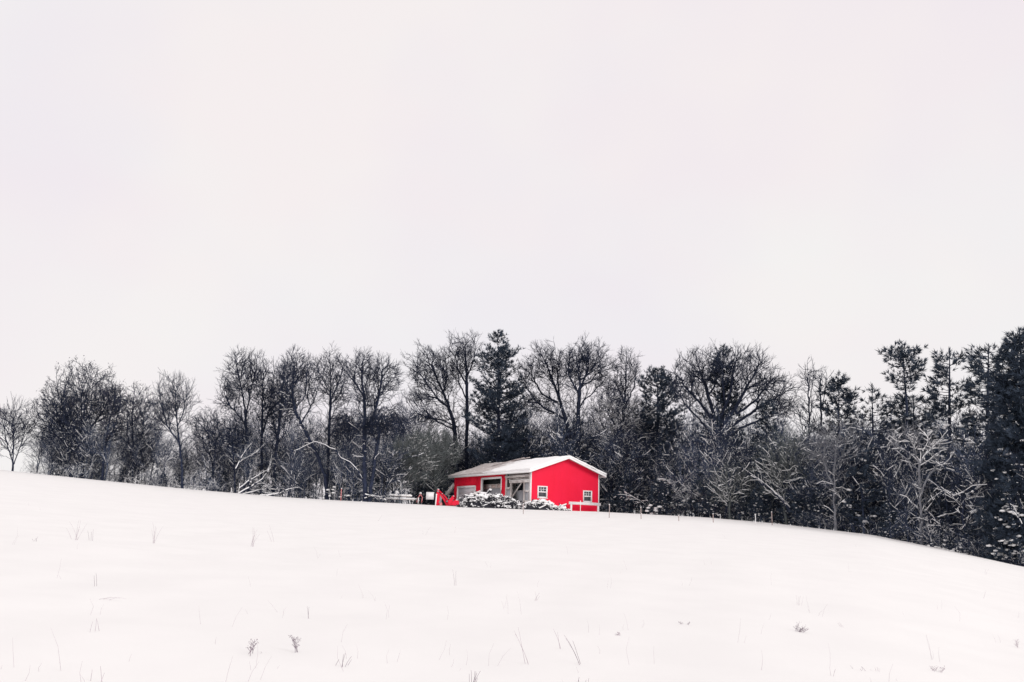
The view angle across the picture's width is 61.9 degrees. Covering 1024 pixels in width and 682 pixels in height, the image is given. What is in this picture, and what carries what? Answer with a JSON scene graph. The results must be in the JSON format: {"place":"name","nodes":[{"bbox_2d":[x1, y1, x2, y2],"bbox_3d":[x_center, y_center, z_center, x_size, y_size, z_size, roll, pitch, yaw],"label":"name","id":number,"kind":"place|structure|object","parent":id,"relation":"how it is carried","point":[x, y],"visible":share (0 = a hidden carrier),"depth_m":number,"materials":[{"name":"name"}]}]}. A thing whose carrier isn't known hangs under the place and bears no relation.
{"place":"outdoors","nodes":[
{"label":"outdoors","id":0,"kind":"place"},
{"bbox_2d":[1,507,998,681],"bbox_3d":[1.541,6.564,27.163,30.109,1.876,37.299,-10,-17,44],"label":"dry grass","id":1,"kind":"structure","parent":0,"point":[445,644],"depth_m":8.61,"materials":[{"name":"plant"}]},
{"bbox_2d":[0,470,1023,681],"bbox_3d":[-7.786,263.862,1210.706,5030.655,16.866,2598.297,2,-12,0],"label":"snow field","id":2,"kind":"structure","parent":0,"point":[204,558],"depth_m":13.67,"materials":[{"name":"white snow"}]},
{"bbox_2d":[0,395,42,470],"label":"bare tree","id":3,"kind":"object","parent":2,"relation":"on","point":[12,424],"visible":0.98,"depth_m":98.90,"materials":[{"name":"grey plant"}]},
{"bbox_2d":[26,380,79,476],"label":"bare tree","id":4,"kind":"object","parent":2,"relation":"on","point":[47,422],"visible":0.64,"depth_m":99.42,"materials":[{"name":"black plant"}]},
{"bbox_2d":[36,354,129,477],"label":"bare tree","id":5,"kind":"object","parent":2,"relation":"on","point":[73,400],"visible":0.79,"depth_m":99.43,"materials":[{"name":"black plant"}]},
{"bbox_2d":[94,383,129,480],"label":"bare tree","id":6,"kind":"object","parent":2,"relation":"on","point":[118,390],"visible":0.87,"depth_m":98.47,"materials":[{"name":"black plant"}]},
{"bbox_2d":[106,380,166,482],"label":"bare tree","id":7,"kind":"object","parent":2,"relation":"on","point":[133,408],"visible":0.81,"depth_m":98.64,"materials":[{"name":"black plant"}]},
{"bbox_2d":[141,369,202,488],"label":"bare tree","id":8,"kind":"object","parent":2,"relation":"on","point":[167,408],"visible":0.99,"depth_m":94.76,"materials":[{"name":"black plant"}]},
{"bbox_2d":[188,405,237,490],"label":"bare tree","id":9,"kind":"object","parent":2,"relation":"on","point":[203,430],"visible":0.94,"depth_m":95.89,"materials":[{"name":"black plant"}]},
{"bbox_2d":[210,411,253,492],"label":"bare tree","id":10,"kind":"object","parent":2,"relation":"on","point":[229,437],"visible":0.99,"depth_m":95.11,"materials":[{"name":"black plant"}]},
{"bbox_2d":[206,345,267,491],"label":"bare tree","id":11,"kind":"object","parent":2,"relation":"on","point":[237,387],"visible":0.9,"depth_m":97.51,"materials":[{"name":"black plant"}]},
{"bbox_2d":[247,639,257,654],"bbox_3d":[-2.474,2.926,8.113,0.111,0.160,0.213,7,-13,-22],"label":"dry weed","id":12,"kind":"object","parent":2,"relation":"on","point":[251,647],"visible":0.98,"depth_m":8.13,"materials":[{"name":"plant"}]},
{"bbox_2d":[235,436,284,493],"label":"fallen branch","id":13,"kind":"object","parent":2,"relation":"on","point":[251,479],"visible":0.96,"depth_m":92.17,"materials":[{"name":"grey plant"}]},
{"bbox_2d":[243,354,285,493],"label":"bare tree","id":14,"kind":"object","parent":2,"relation":"on","point":[260,395],"visible":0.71,"depth_m":97.52,"materials":[{"name":"black plant"}]},
{"bbox_2d":[255,359,303,495],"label":"bare tree","id":15,"kind":"object","parent":2,"relation":"on","point":[272,427],"visible":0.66,"depth_m":96.51,"materials":[{"name":"black plant"}]},
{"bbox_2d":[260,482,306,496],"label":"fallen branch","id":16,"kind":"object","parent":2,"relation":"on","point":[280,492],"visible":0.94,"depth_m":90.70,"materials":[{"name":"white plant"}]},
{"bbox_2d":[288,635,299,651],"bbox_3d":[-2.123,2.965,8.318,0.123,0.188,0.064,2,-12,0],"label":"dry weed","id":17,"kind":"object","parent":2,"relation":"on","point":[295,646],"visible":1,"depth_m":8.32,"materials":[{"name":"plant"}]},
{"bbox_2d":[273,344,329,499],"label":"bare tree","id":18,"kind":"object","parent":2,"relation":"on","point":[294,372],"visible":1,"depth_m":92.67,"materials":[{"name":"black plant"}]},
{"bbox_2d":[311,341,354,498],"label":"bare tree","id":19,"kind":"object","parent":2,"relation":"on","point":[332,385],"visible":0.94,"depth_m":96.43,"materials":[{"name":"black plant"}]},
{"bbox_2d":[322,408,367,500],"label":"bare tree","id":20,"kind":"object","parent":2,"relation":"on","point":[342,426],"visible":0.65,"depth_m":93.01,"materials":[{"name":"black plant"}]},
{"bbox_2d":[288,345,406,501],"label":"bare tree","id":21,"kind":"object","parent":2,"relation":"on","point":[365,394],"visible":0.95,"depth_m":88.97,"materials":[{"name":"black plant"}]},
{"bbox_2d":[363,491,386,501],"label":"fallen branch","id":22,"kind":"object","parent":2,"relation":"on","point":[374,495],"visible":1,"depth_m":87.03,"materials":[{"name":"grey plant"}]},
{"bbox_2d":[352,401,417,501],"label":"bare tree","id":23,"kind":"object","parent":2,"relation":"on","point":[393,419],"visible":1,"depth_m":87.78,"materials":[{"name":"black plant"}]},
{"bbox_2d":[387,491,416,503],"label":"picnic table","id":24,"kind":"object","parent":2,"relation":"on","point":[402,496],"visible":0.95,"depth_m":88.24,"materials":[{"name":"white wood"}]},
{"bbox_2d":[380,426,456,502],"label":"bare tree","id":25,"kind":"object","parent":2,"relation":"on","point":[415,462],"visible":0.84,"depth_m":93.52,"materials":[{"name":"grey plant"}]},
{"bbox_2d":[414,492,422,503],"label":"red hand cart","id":26,"kind":"object","parent":2,"relation":"on","point":[417,499],"visible":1,"depth_m":86.43,"materials":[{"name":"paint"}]},
{"bbox_2d":[426,492,433,504],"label":"notice board","id":27,"kind":"object","parent":2,"relation":"on","point":[429,495],"visible":1,"depth_m":85.55,"materials":[{"name":"white paint"}]},
{"bbox_2d":[397,338,472,472],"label":"bare tree","id":28,"kind":"object","parent":2,"relation":"on","point":[444,374],"visible":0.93,"depth_m":104.84,"materials":[{"name":"black plant"}]},
{"bbox_2d":[406,427,465,504],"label":"bare tree","id":29,"kind":"object","parent":2,"relation":"on","point":[446,438],"visible":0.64,"depth_m":98.18,"materials":[{"name":"grey plant"}]},
{"bbox_2d":[436,489,458,505],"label":"farm loader","id":30,"kind":"object","parent":2,"relation":"on","point":[442,500],"visible":0.99,"depth_m":82.80,"materials":[{"name":"red paint"}]},
{"bbox_2d":[439,328,484,469],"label":"bare tree","id":31,"kind":"object","parent":2,"relation":"on","point":[463,352],"visible":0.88,"depth_m":105.70,"materials":[{"name":"black plant"}]},
{"bbox_2d":[456,490,523,508],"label":"bush","id":32,"kind":"object","parent":2,"relation":"on","point":[483,500],"visible":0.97,"depth_m":78.74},
{"bbox_2d":[461,329,539,463],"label":"pine tree","id":33,"kind":"object","parent":2,"relation":"on","point":[487,405],"visible":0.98,"depth_m":100.62,"materials":[{"name":"black plant"}]},
{"bbox_2d":[19,402,1023,565],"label":"undergrowth","id":34,"kind":"object","parent":2,"relation":"on","point":[891,514],"visible":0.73,"depth_m":80.21,"materials":[{"name":"black plant"}]},
{"bbox_2d":[35,382,1012,563],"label":"background wood","id":35,"kind":"object","parent":2,"relation":"on","point":[555,440],"visible":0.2,"depth_m":101.60,"materials":[{"name":"black plant"}]},
{"bbox_2d":[444,455,606,511],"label":"red barn","id":36,"kind":"structure","parent":2,"relation":"on","point":[561,480],"depth_m":83.95,"materials":[{"name":"paint"}]},
{"bbox_2d":[458,487,474,500],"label":"garage door","id":37,"kind":"structure","parent":36,"relation":"in","point":[461,491],"depth_m":92.43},
{"bbox_2d":[537,486,547,498],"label":"window","id":38,"kind":"structure","parent":36,"relation":"in","point":[542,491],"depth_m":81.52,"materials":[{"name":"white paint"}]},
{"bbox_2d":[583,490,592,502],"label":"window","id":39,"kind":"structure","parent":36,"relation":"in","point":[587,495],"depth_m":84.07,"materials":[{"name":"white paint"}]},
{"bbox_2d":[522,499,570,510],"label":"bush","id":40,"kind":"object","parent":2,"relation":"on","point":[541,504],"visible":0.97,"depth_m":77.45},
{"bbox_2d":[509,336,590,455],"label":"bare tree","id":41,"kind":"object","parent":2,"relation":"on","point":[538,365],"visible":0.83,"depth_m":101.30,"materials":[{"name":"black plant"}]},
{"bbox_2d":[548,331,619,459],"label":"bare tree","id":42,"kind":"object","parent":2,"relation":"on","point":[592,364],"visible":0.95,"depth_m":98.50,"materials":[{"name":"black plant"}]},
{"bbox_2d":[569,502,600,511],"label":"rail fence","id":43,"kind":"object","parent":2,"relation":"on","point":[585,503],"visible":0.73,"depth_m":82.65,"materials":[{"name":"white paint"}]},
{"bbox_2d":[595,345,643,435],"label":"bare tree","id":44,"kind":"object","parent":2,"relation":"on","point":[624,388],"visible":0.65,"depth_m":98.30,"materials":[{"name":"black plant"}]},
{"bbox_2d":[584,387,665,511],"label":"bare tree","id":45,"kind":"object","parent":2,"relation":"on","point":[614,409],"visible":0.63,"depth_m":94.10,"materials":[{"name":"black plant"}]},
{"bbox_2d":[603,420,656,511],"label":"bare tree","id":46,"kind":"object","parent":2,"relation":"on","point":[628,448],"visible":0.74,"depth_m":88.31,"materials":[{"name":"black plant"}]},
{"bbox_2d":[631,365,688,477],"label":"pine tree","id":47,"kind":"object","parent":2,"relation":"on","point":[659,381],"visible":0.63,"depth_m":93.55,"materials":[{"name":"black plant"}]},
{"bbox_2d":[697,344,746,518],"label":"pine tree","id":48,"kind":"object","parent":2,"relation":"on","point":[734,399],"visible":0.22,"depth_m":86.29,"materials":[{"name":"black plant"}]},
{"bbox_2d":[699,459,762,518],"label":"bare tree","id":49,"kind":"object","parent":2,"relation":"on","point":[729,500],"visible":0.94,"depth_m":73.17,"materials":[{"name":"grey plant"}]},
{"bbox_2d":[664,337,805,518],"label":"bare tree","id":50,"kind":"object","parent":2,"relation":"on","point":[693,373],"visible":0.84,"depth_m":84.59,"materials":[{"name":"black plant"}]},
{"bbox_2d":[737,462,791,510],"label":"fallen branch","id":51,"kind":"object","parent":2,"relation":"on","point":[761,482],"visible":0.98,"depth_m":68.58,"materials":[{"name":"grey plant"}]},
{"bbox_2d":[746,398,786,521],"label":"tree","id":52,"kind":"object","parent":2,"relation":"on","point":[765,406],"visible":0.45,"depth_m":79.34,"materials":[{"name":"black plant"}]},
{"bbox_2d":[745,421,824,524],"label":"bare tree","id":53,"kind":"object","parent":2,"relation":"on","point":[779,478],"visible":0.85,"depth_m":69.79,"materials":[{"name":"grey plant"}]},
{"bbox_2d":[789,357,826,526],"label":"bare tree","id":54,"kind":"object","parent":2,"relation":"on","point":[808,405],"visible":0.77,"depth_m":76.69,"materials":[{"name":"grey plant"}]},
{"bbox_2d":[805,366,834,528],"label":"bare tree","id":55,"kind":"object","parent":2,"relation":"on","point":[819,386],"visible":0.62,"depth_m":74.83,"materials":[{"name":"black plant"}]},
{"bbox_2d":[798,413,865,530],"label":"bare tree","id":56,"kind":"object","parent":2,"relation":"on","point":[825,441],"visible":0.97,"depth_m":65.07,"materials":[{"name":"grey plant"}]},
{"bbox_2d":[808,372,864,530],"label":"pine tree","id":57,"kind":"object","parent":2,"relation":"on","point":[847,397],"visible":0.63,"depth_m":72.88,"materials":[{"name":"black plant"}]},
{"bbox_2d":[844,383,904,534],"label":"pine tree","id":58,"kind":"object","parent":2,"relation":"on","point":[872,399],"visible":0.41,"depth_m":71.08,"materials":[{"name":"black plant"}]},
{"bbox_2d":[876,339,928,540],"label":"pine tree","id":59,"kind":"object","parent":2,"relation":"on","point":[901,355],"visible":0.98,"depth_m":68.78,"materials":[{"name":"black plant"}]},
{"bbox_2d":[875,391,954,543],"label":"pine tree","id":60,"kind":"object","parent":2,"relation":"on","point":[901,407],"visible":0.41,"depth_m":69.18,"materials":[{"name":"black plant"}]},
{"bbox_2d":[879,418,962,544],"bbox_3d":[28.361,9.702,58.929,5.867,9.251,5.322,2,-12,0],"label":"bare tree","id":61,"kind":"object","parent":2,"relation":"on","point":[938,443],"visible":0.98,"depth_m":59.05,"materials":[{"name":"grey plant"}]},
{"bbox_2d":[920,346,976,550],"bbox_3d":[32.875,7.976,63.204,4.121,15.571,3.856,10,-15,-33],"label":"pine tree","id":62,"kind":"object","parent":2,"relation":"on","point":[933,393],"visible":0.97,"depth_m":64.01,"materials":[{"name":"black plant"}]},
{"bbox_2d":[928,465,997,552],"bbox_3d":[29.338,10.749,54.623,5.479,6.455,4.839,2,-12,0],"label":"bare tree","id":63,"kind":"object","parent":2,"relation":"on","point":[964,518],"visible":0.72,"depth_m":54.78,"materials":[{"name":"grey plant"}]},
{"bbox_2d":[944,342,1019,559],"bbox_3d":[33.819,7.712,60.526,5.338,15.868,5.668,2,-12,0],"label":"pine tree","id":64,"kind":"object","parent":2,"relation":"on","point":[970,390],"visible":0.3,"depth_m":61.44,"materials":[{"name":"black plant"}]},
{"bbox_2d":[967,326,1023,566],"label":"pine tree","id":65,"kind":"object","parent":2,"relation":"on","point":[1008,403],"visible":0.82,"depth_m":52.78,"materials":[{"name":"black plant"}]},
{"bbox_2d":[969,453,1000,515],"bbox_3d":[30.569,9.044,54.393,2.675,4.229,2.193,-6,-14,32],"label":"fallen branch","id":66,"kind":"object","parent":65,"relation":"attached to","point":[972,492],"visible":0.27,"depth_m":54.11,"materials":[{"name":"grey plant"}]},
{"bbox_2d":[979,492,1023,563],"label":"bush","id":67,"kind":"object","parent":2,"relation":"on","point":[1014,540],"visible":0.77,"depth_m":51.15,"materials":[{"name":"black plant"}]},
{"bbox_2d":[0,0,1023,533],"label":"sky","id":68,"kind":"structure","parent":0,"point":[183,183],"materials":[{"name":"white"}]}
]}

